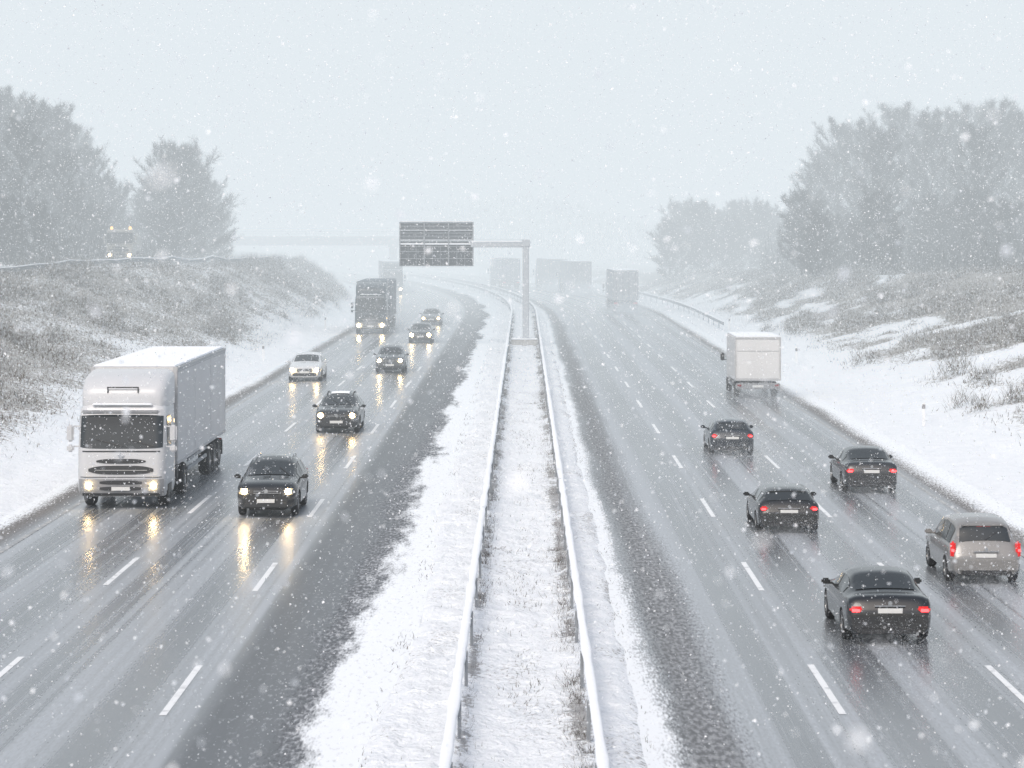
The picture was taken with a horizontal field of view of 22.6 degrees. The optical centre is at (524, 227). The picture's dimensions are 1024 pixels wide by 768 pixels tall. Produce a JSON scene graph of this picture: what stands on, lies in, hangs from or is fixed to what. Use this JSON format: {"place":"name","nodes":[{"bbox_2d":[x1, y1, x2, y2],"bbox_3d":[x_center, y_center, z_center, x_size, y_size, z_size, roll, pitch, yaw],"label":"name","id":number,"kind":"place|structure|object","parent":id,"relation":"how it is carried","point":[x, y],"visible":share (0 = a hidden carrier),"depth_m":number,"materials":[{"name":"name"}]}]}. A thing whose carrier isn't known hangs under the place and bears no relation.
{"place":"outdoors","nodes":[
{"label":"outdoors","id":0,"kind":"place"},
{"bbox_2d":[22,248,265,270],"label":"slip road","id":1,"kind":"structure","parent":0,"point":[238,253],"depth_m":374.82,"materials":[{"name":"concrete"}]},
{"bbox_2d":[103,227,140,258],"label":"lorry","id":2,"kind":"object","parent":1,"relation":"on","point":[130,239],"visible":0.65,"depth_m":236.11,"materials":[{"name":"white paint"}]},
{"bbox_2d":[0,270,496,767],"bbox_3d":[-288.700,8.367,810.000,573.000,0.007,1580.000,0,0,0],"label":"road","id":3,"kind":"structure","parent":0,"point":[26,735],"depth_m":59.70,"materials":[{"name":"asphalt"}]},
{"bbox_2d":[67,346,225,504],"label":"lorry","id":4,"kind":"object","parent":3,"relation":"on","point":[106,421],"visible":0.98,"depth_m":76.55,"materials":[{"name":"white paint"}]},
{"bbox_2d":[167,414,170,444],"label":"side window","id":5,"kind":"structure","parent":4,"relation":"in","point":[168,416],"depth_m":76.79,"materials":[{"name":"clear glass"}]},
{"bbox_2d":[234,453,308,514],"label":"car","id":6,"kind":"object","parent":3,"relation":"on","point":[278,466],"visible":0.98,"depth_m":74.46,"materials":[{"name":"black paint"}]},
{"bbox_2d":[287,352,326,380],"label":"car","id":7,"kind":"object","parent":3,"relation":"on","point":[317,370],"visible":0.96,"depth_m":139.67,"materials":[{"name":"white paint"}]},
{"bbox_2d":[312,391,365,431],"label":"car","id":8,"kind":"object","parent":3,"relation":"on","point":[334,418],"visible":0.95,"depth_m":104.58,"materials":[{"name":"grey paint"}]},
{"bbox_2d":[351,278,395,332],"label":"lorry","id":9,"kind":"object","parent":3,"relation":"on","point":[371,306],"visible":0.88,"depth_m":201.26,"materials":[{"name":"paint"}]},
{"bbox_2d":[373,345,408,371],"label":"car","id":10,"kind":"object","parent":3,"relation":"on","point":[400,353],"visible":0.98,"depth_m":147.44,"materials":[{"name":"grey paint"}]},
{"bbox_2d":[379,260,405,294],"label":"lorry","id":11,"kind":"object","parent":3,"relation":"on","point":[385,271],"visible":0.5,"depth_m":318.32,"materials":[{"name":"paint"}]},
{"bbox_2d":[407,322,435,342],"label":"car","id":12,"kind":"object","parent":3,"relation":"on","point":[421,328],"visible":0.97,"depth_m":185.51,"materials":[{"name":"grey paint"}]},
{"bbox_2d":[419,308,443,324],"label":"car","id":13,"kind":"object","parent":3,"relation":"on","point":[434,317],"visible":0.88,"depth_m":219.56,"materials":[{"name":"grey paint"}]},
{"bbox_2d":[322,268,647,767],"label":"median ground","id":14,"kind":"structure","parent":0,"point":[403,743],"depth_m":54.48,"materials":[{"name":"snow"}]},
{"bbox_2d":[409,274,512,767],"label":"guard rail","id":15,"kind":"object","parent":14,"relation":"on","point":[454,702],"visible":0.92,"depth_m":54.06,"materials":[{"name":"metal"}]},
{"bbox_2d":[399,221,537,345],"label":"gantry sign","id":16,"kind":"object","parent":14,"relation":"on","point":[440,245],"visible":0.93,"depth_m":181.25,"materials":[{"name":"metal"}]},
{"bbox_2d":[358,342,653,765],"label":"grass stems","id":17,"kind":"object","parent":14,"relation":"on","point":[514,576],"visible":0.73,"depth_m":59.09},
{"bbox_2d":[423,274,609,767],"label":"guard rail","id":18,"kind":"object","parent":14,"relation":"on","point":[594,717],"visible":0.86,"depth_m":54.29,"materials":[{"name":"metal"}]},
{"bbox_2d":[454,297,594,767],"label":"dead grass","id":19,"kind":"structure","parent":14,"relation":"on","point":[573,625],"depth_m":56.80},
{"bbox_2d":[0,229,1023,552],"bbox_3d":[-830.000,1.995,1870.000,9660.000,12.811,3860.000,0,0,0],"label":"ground","id":20,"kind":"structure","parent":0,"point":[950,457],"depth_m":152.00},
{"bbox_2d":[0,100,23,222],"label":"tree","id":21,"kind":"object","parent":20,"relation":"on","point":[3,168],"visible":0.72,"depth_m":224.61,"materials":[{"name":"grey plant"}]},
{"bbox_2d":[0,191,29,264],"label":"tree","id":22,"kind":"object","parent":20,"relation":"on","point":[7,211],"visible":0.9,"depth_m":221.81,"materials":[{"name":"grey plant"}]},
{"bbox_2d":[0,94,30,242],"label":"tree","id":23,"kind":"object","parent":20,"relation":"on","point":[2,124],"visible":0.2,"depth_m":254.85,"materials":[{"name":"grey plant"}]},
{"bbox_2d":[2,92,30,229],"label":"tree","id":24,"kind":"object","parent":20,"relation":"on","point":[21,116],"visible":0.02,"depth_m":298.81,"materials":[{"name":"grey plant"}]},
{"bbox_2d":[0,88,34,220],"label":"tree","id":25,"kind":"object","parent":20,"relation":"on","point":[13,157],"visible":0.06,"depth_m":285.00,"materials":[{"name":"grey plant"}]},
{"bbox_2d":[0,83,56,248],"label":"tree","id":26,"kind":"object","parent":20,"relation":"on","point":[11,99],"visible":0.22,"depth_m":261.66,"materials":[{"name":"grey plant"}]},
{"bbox_2d":[0,114,61,263],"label":"tree","id":27,"kind":"object","parent":20,"relation":"on","point":[22,131],"visible":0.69,"depth_m":231.62,"materials":[{"name":"grey plant"}]},
{"bbox_2d":[0,93,75,255],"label":"tree","id":28,"kind":"object","parent":20,"relation":"on","point":[41,125],"visible":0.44,"depth_m":249.51,"materials":[{"name":"grey plant"}]},
{"bbox_2d":[15,198,63,262],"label":"tree","id":29,"kind":"object","parent":20,"relation":"on","point":[43,210],"visible":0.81,"depth_m":225.70,"materials":[{"name":"grey plant"}]},
{"bbox_2d":[12,107,82,241],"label":"tree","id":30,"kind":"object","parent":20,"relation":"on","point":[35,166],"visible":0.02,"depth_m":289.55,"materials":[{"name":"grey plant"}]},
{"bbox_2d":[22,99,97,260],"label":"tree","id":31,"kind":"object","parent":20,"relation":"on","point":[56,118],"visible":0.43,"depth_m":257.69,"materials":[{"name":"grey plant"}]},
{"bbox_2d":[29,121,102,257],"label":"tree","id":32,"kind":"object","parent":20,"relation":"on","point":[84,139],"visible":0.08,"depth_m":275.18,"materials":[{"name":"grey plant"}]},
{"bbox_2d":[36,147,98,260],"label":"tree","id":33,"kind":"object","parent":20,"relation":"on","point":[70,182],"visible":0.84,"depth_m":239.79,"materials":[{"name":"grey plant"}]},
{"bbox_2d":[29,107,105,226],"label":"tree","id":34,"kind":"object","parent":20,"relation":"on","point":[68,142],"depth_m":300.12,"materials":[{"name":"grey plant"}]},
{"bbox_2d":[35,184,102,257],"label":"tree","id":35,"kind":"object","parent":20,"relation":"on","point":[86,230],"visible":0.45,"depth_m":245.72,"materials":[{"name":"grey plant"}]},
{"bbox_2d":[57,124,109,228],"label":"tree","id":36,"kind":"object","parent":20,"relation":"on","point":[88,140],"visible":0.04,"depth_m":294.52,"materials":[{"name":"grey plant"}]},
{"bbox_2d":[55,142,116,250],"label":"tree","id":37,"kind":"object","parent":20,"relation":"on","point":[92,156],"visible":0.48,"depth_m":261.83,"materials":[{"name":"grey plant"}]},
{"bbox_2d":[82,198,113,257],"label":"tree","id":38,"kind":"object","parent":20,"relation":"on","point":[102,217],"visible":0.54,"depth_m":249.42,"materials":[{"name":"grey plant"}]},
{"bbox_2d":[78,169,135,249],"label":"tree","id":39,"kind":"object","parent":20,"relation":"on","point":[115,199],"visible":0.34,"depth_m":267.57,"materials":[{"name":"grey plant"}]},
{"bbox_2d":[94,183,133,234],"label":"tree","id":40,"kind":"object","parent":20,"relation":"on","point":[121,208],"visible":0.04,"depth_m":284.60,"materials":[{"name":"grey plant"}]},
{"bbox_2d":[125,191,158,252],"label":"tree","id":41,"kind":"object","parent":20,"relation":"on","point":[132,205],"visible":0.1,"depth_m":284.37,"materials":[{"name":"grey plant"}]},
{"bbox_2d":[0,255,291,273],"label":"guard rail","id":42,"kind":"object","parent":20,"relation":"on","point":[116,261],"visible":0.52,"depth_m":202.17,"materials":[{"name":"metal"}]},
{"bbox_2d":[112,170,187,257],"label":"tree","id":43,"kind":"object","parent":20,"relation":"on","point":[138,201],"visible":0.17,"depth_m":274.23,"materials":[{"name":"grey plant"}]},
{"bbox_2d":[150,201,191,263],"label":"tree","id":44,"kind":"object","parent":20,"relation":"on","point":[175,238],"visible":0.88,"depth_m":254.73,"materials":[{"name":"grey plant"}]},
{"bbox_2d":[0,250,353,457],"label":"dead grass","id":45,"kind":"structure","parent":20,"relation":"on","point":[220,324],"depth_m":179.07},
{"bbox_2d":[118,134,245,258],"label":"tree","id":46,"kind":"object","parent":20,"relation":"on","point":[192,163],"visible":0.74,"depth_m":261.06,"materials":[{"name":"grey plant"}]},
{"bbox_2d":[146,154,234,257],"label":"tree","id":47,"kind":"object","parent":20,"relation":"on","point":[207,174],"visible":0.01,"depth_m":289.08,"materials":[{"name":"grey plant"}]},
{"bbox_2d":[183,174,239,258],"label":"tree","id":48,"kind":"object","parent":20,"relation":"on","point":[213,186],"visible":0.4,"depth_m":279.80,"materials":[{"name":"grey plant"}]},
{"bbox_2d":[207,217,235,257],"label":"tree","id":49,"kind":"object","parent":20,"relation":"on","point":[225,245],"visible":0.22,"depth_m":299.80,"materials":[{"name":"grey plant"}]},
{"bbox_2d":[0,231,554,273],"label":"overpass bridge","id":50,"kind":"structure","parent":20,"relation":"on","point":[366,240],"depth_m":435.50,"materials":[{"name":"concrete"}]},
{"bbox_2d":[0,207,1023,274],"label":"undergrowth","id":51,"kind":"object","parent":20,"relation":"on","point":[782,264],"visible":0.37,"depth_m":231.10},
{"bbox_2d":[4,188,1021,263],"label":"distant wood","id":52,"kind":"object","parent":20,"relation":"on","point":[638,251],"visible":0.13,"depth_m":517.98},
{"bbox_2d":[646,214,700,280],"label":"tree","id":53,"kind":"object","parent":20,"relation":"on","point":[673,226],"visible":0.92,"depth_m":317.48,"materials":[{"name":"grey plant"}]},
{"bbox_2d":[642,195,705,272],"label":"tree","id":54,"kind":"object","parent":20,"relation":"on","point":[675,206],"visible":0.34,"depth_m":329.33,"materials":[{"name":"grey plant"}]},
{"bbox_2d":[638,291,724,324],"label":"guard rail","id":55,"kind":"object","parent":20,"relation":"on","point":[711,317],"visible":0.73,"depth_m":249.78,"materials":[{"name":"metal"}]},
{"bbox_2d":[676,197,726,268],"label":"tree","id":56,"kind":"object","parent":20,"relation":"on","point":[702,231],"visible":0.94,"depth_m":317.46,"materials":[{"name":"grey plant"}]},
{"bbox_2d":[685,208,733,269],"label":"tree","id":57,"kind":"object","parent":20,"relation":"on","point":[717,214],"visible":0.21,"depth_m":329.27,"materials":[{"name":"grey plant"}]},
{"bbox_2d":[710,212,750,268],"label":"tree","id":58,"kind":"object","parent":20,"relation":"on","point":[737,230],"visible":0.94,"depth_m":317.40,"materials":[{"name":"grey plant"}]},
{"bbox_2d":[714,195,764,270],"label":"tree","id":59,"kind":"object","parent":20,"relation":"on","point":[737,208],"visible":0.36,"depth_m":329.15,"materials":[{"name":"grey plant"}]},
{"bbox_2d":[736,195,781,268],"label":"tree","id":60,"kind":"object","parent":20,"relation":"on","point":[760,209],"visible":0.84,"depth_m":317.53,"materials":[{"name":"grey plant"}]},
{"bbox_2d":[749,208,787,260],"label":"tree","id":61,"kind":"object","parent":20,"relation":"on","point":[774,218],"visible":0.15,"depth_m":329.24,"materials":[{"name":"grey plant"}]},
{"bbox_2d":[775,207,791,248],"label":"tree","id":62,"kind":"object","parent":20,"relation":"on","point":[785,210],"visible":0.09,"depth_m":341.86,"materials":[{"name":"grey plant"}]},
{"bbox_2d":[773,185,826,262],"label":"tree","id":63,"kind":"object","parent":20,"relation":"on","point":[788,223],"visible":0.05,"depth_m":284.92,"materials":[{"name":"grey plant"}]},
{"bbox_2d":[773,185,832,274],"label":"tree","id":64,"kind":"object","parent":20,"relation":"on","point":[796,199],"visible":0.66,"depth_m":249.56,"materials":[{"name":"grey plant"}]},
{"bbox_2d":[786,157,841,265],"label":"tree","id":65,"kind":"object","parent":20,"relation":"on","point":[817,165],"visible":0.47,"depth_m":274.55,"materials":[{"name":"grey plant"}]},
{"bbox_2d":[795,207,844,278],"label":"tree","id":66,"kind":"object","parent":20,"relation":"on","point":[814,214],"visible":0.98,"depth_m":238.28,"materials":[{"name":"grey plant"}]},
{"bbox_2d":[794,143,857,218],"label":"tree","id":67,"kind":"object","parent":20,"relation":"on","point":[810,156],"visible":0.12,"depth_m":309.46,"materials":[{"name":"grey plant"}]},
{"bbox_2d":[797,114,869,262],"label":"tree","id":68,"kind":"object","parent":20,"relation":"on","point":[838,139],"visible":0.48,"depth_m":279.33,"materials":[{"name":"grey plant"}]},
{"bbox_2d":[820,211,851,269],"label":"tree","id":69,"kind":"object","parent":20,"relation":"on","point":[835,222],"visible":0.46,"depth_m":256.19,"materials":[{"name":"grey plant"}]},
{"bbox_2d":[823,122,900,258],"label":"tree","id":70,"kind":"object","parent":20,"relation":"on","point":[852,162],"visible":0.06,"depth_m":299.33,"materials":[{"name":"grey plant"}]},
{"bbox_2d":[823,114,905,256],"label":"tree","id":71,"kind":"object","parent":20,"relation":"on","point":[865,171],"visible":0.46,"depth_m":271.68,"materials":[{"name":"grey plant"}]},
{"bbox_2d":[845,185,905,266],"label":"tree","id":72,"kind":"object","parent":20,"relation":"on","point":[873,198],"visible":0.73,"depth_m":239.63,"materials":[{"name":"grey plant"}]},
{"bbox_2d":[844,123,919,256],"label":"tree","id":73,"kind":"object","parent":20,"relation":"on","point":[877,166],"visible":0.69,"depth_m":254.32,"materials":[{"name":"grey plant"}]},
{"bbox_2d":[868,215,908,270],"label":"tree","id":74,"kind":"object","parent":20,"relation":"on","point":[884,224],"visible":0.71,"depth_m":237.61,"materials":[{"name":"grey plant"}]},
{"bbox_2d":[856,101,933,236],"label":"tree","id":75,"kind":"object","parent":20,"relation":"on","point":[883,105],"visible":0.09,"depth_m":304.21,"materials":[{"name":"grey plant"}]},
{"bbox_2d":[860,99,941,261],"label":"tree","id":76,"kind":"object","parent":20,"relation":"on","point":[903,115],"visible":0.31,"depth_m":277.96,"materials":[{"name":"grey plant"}]},
{"bbox_2d":[894,108,946,233],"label":"tree","id":77,"kind":"object","parent":20,"relation":"on","point":[913,116],"visible":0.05,"depth_m":308.96,"materials":[{"name":"grey plant"}]},
{"bbox_2d":[922,402,924,425],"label":"marker post","id":78,"kind":"object","parent":20,"relation":"on","point":[923,414],"visible":1,"depth_m":106.98,"materials":[{"name":"white plastic"}]},
{"bbox_2d":[888,108,972,253],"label":"tree","id":79,"kind":"object","parent":20,"relation":"on","point":[928,150],"visible":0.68,"depth_m":264.38,"materials":[{"name":"grey plant"}]},
{"bbox_2d":[899,105,987,246],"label":"tree","id":80,"kind":"object","parent":20,"relation":"on","point":[944,124],"visible":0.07,"depth_m":299.31,"materials":[{"name":"grey plant"}]},
{"bbox_2d":[909,104,997,249],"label":"tree","id":81,"kind":"object","parent":20,"relation":"on","point":[951,120],"visible":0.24,"depth_m":275.03,"materials":[{"name":"grey plant"}]},
{"bbox_2d":[937,120,1018,262],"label":"tree","id":82,"kind":"object","parent":20,"relation":"on","point":[973,133],"visible":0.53,"depth_m":249.61,"materials":[{"name":"grey plant"}]},
{"bbox_2d":[959,193,1009,266],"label":"tree","id":83,"kind":"object","parent":20,"relation":"on","point":[989,205],"visible":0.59,"depth_m":242.51,"materials":[{"name":"grey plant"}]},
{"bbox_2d":[948,93,1021,233],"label":"tree","id":84,"kind":"object","parent":20,"relation":"on","point":[974,109],"visible":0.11,"depth_m":299.12,"materials":[{"name":"grey plant"}]},
{"bbox_2d":[961,96,1023,261],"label":"tree","id":85,"kind":"object","parent":20,"relation":"on","point":[1005,127],"visible":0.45,"depth_m":269.28,"materials":[{"name":"grey plant"}]},
{"bbox_2d":[979,196,1023,267],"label":"tree","id":86,"kind":"object","parent":20,"relation":"on","point":[1006,213],"visible":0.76,"depth_m":240.08,"materials":[{"name":"grey plant"}]},
{"bbox_2d":[980,110,1023,247],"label":"tree","id":87,"kind":"object","parent":20,"relation":"on","point":[1015,152],"visible":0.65,"depth_m":264.81,"materials":[{"name":"grey plant"}]},
{"bbox_2d":[984,98,1023,248],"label":"tree","id":88,"kind":"object","parent":20,"relation":"on","point":[1013,104],"visible":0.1,"depth_m":299.43,"materials":[{"name":"grey plant"}]},
{"bbox_2d":[1006,195,1023,262],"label":"tree","id":89,"kind":"object","parent":20,"relation":"on","point":[1022,216],"visible":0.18,"depth_m":256.48,"materials":[{"name":"grey plant"}]},
{"bbox_2d":[0,0,1023,767],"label":"falling snow","id":90,"kind":"structure","parent":0,"point":[858,738],"depth_m":55.91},
{"bbox_2d":[0,0,1023,229],"label":"sky","id":91,"kind":"structure","parent":0,"point":[692,158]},
{"bbox_2d":[316,264,1023,767],"bbox_3d":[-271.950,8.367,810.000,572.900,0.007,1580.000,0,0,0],"label":"road","id":92,"kind":"structure","parent":0,"point":[708,530],"depth_m":61.06,"materials":[{"name":"asphalt"}]},
{"bbox_2d":[488,258,519,287],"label":"lorry","id":93,"kind":"object","parent":92,"relation":"on","point":[507,279],"visible":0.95,"depth_m":352.76,"materials":[{"name":"paint"}]},
{"bbox_2d":[503,259,519,278],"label":"rear door","id":94,"kind":"structure","parent":93,"relation":"in","point":[516,271],"depth_m":352.12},
{"bbox_2d":[55,264,1023,710],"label":"road spray","id":95,"kind":"object","parent":92,"relation":"on","point":[577,290],"visible":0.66,"depth_m":97.48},
{"bbox_2d":[533,258,567,287],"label":"lorry","id":96,"kind":"object","parent":92,"relation":"on","point":[553,263],"visible":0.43,"depth_m":349.52,"materials":[{"name":"paint"}]},
{"bbox_2d":[549,260,559,279],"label":"rear door","id":97,"kind":"structure","parent":96,"relation":"in","point":[554,264],"depth_m":345.98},
{"bbox_2d":[556,260,591,291],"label":"lorry","id":98,"kind":"object","parent":92,"relation":"on","point":[565,269],"visible":0.38,"depth_m":322.17,"materials":[{"name":"paint"}]},
{"bbox_2d":[572,262,590,283],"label":"rear door","id":99,"kind":"structure","parent":98,"relation":"in","point":[575,265],"depth_m":322.02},
{"bbox_2d":[602,268,638,310],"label":"lorry","id":100,"kind":"object","parent":92,"relation":"on","point":[632,276],"visible":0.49,"depth_m":255.00,"materials":[{"name":"white paint"}]},
{"bbox_2d":[614,271,637,298],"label":"rear door","id":101,"kind":"structure","parent":100,"relation":"in","point":[630,283],"depth_m":254.99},
{"bbox_2d":[701,417,753,453],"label":"car","id":102,"kind":"object","parent":92,"relation":"on","point":[724,436],"visible":0.92,"depth_m":94.16,"materials":[{"name":"black paint"}]},
{"bbox_2d":[720,332,780,396],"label":"box lorry","id":103,"kind":"object","parent":92,"relation":"on","point":[739,354],"visible":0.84,"depth_m":124.97,"materials":[{"name":"white"}]},
{"bbox_2d":[737,340,778,378],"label":"rear door","id":104,"kind":"structure","parent":103,"relation":"in","point":[750,357],"depth_m":124.97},
{"bbox_2d":[743,483,818,529],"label":"car","id":105,"kind":"object","parent":92,"relation":"on","point":[796,513],"visible":0.95,"depth_m":70.20,"materials":[{"name":"black paint"}]},
{"bbox_2d":[828,445,896,490],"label":"car","id":106,"kind":"object","parent":92,"relation":"on","point":[850,460],"visible":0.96,"depth_m":80.72,"materials":[{"name":"grey paint"}]},
{"bbox_2d":[821,565,930,637],"bbox_3d":[7.339,7.698,53.536,2.118,1.340,4.669,0,0,0],"label":"car","id":107,"kind":"object","parent":92,"relation":"on","point":[911,597],"visible":0.99,"depth_m":51.57,"materials":[{"name":"black paint"}]},
{"bbox_2d":[925,512,1020,579],"bbox_3d":[10.833,7.614,62.046,2.056,1.509,4.285,0,0,0],"label":"car","id":108,"kind":"object","parent":92,"relation":"on","point":[953,535],"visible":0.97,"depth_m":60.25,"materials":[{"name":"silver metal"}]},
{"bbox_2d":[639,258,1023,445],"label":"dead grass","id":109,"kind":"structure","parent":0,"point":[1008,319],"depth_m":189.43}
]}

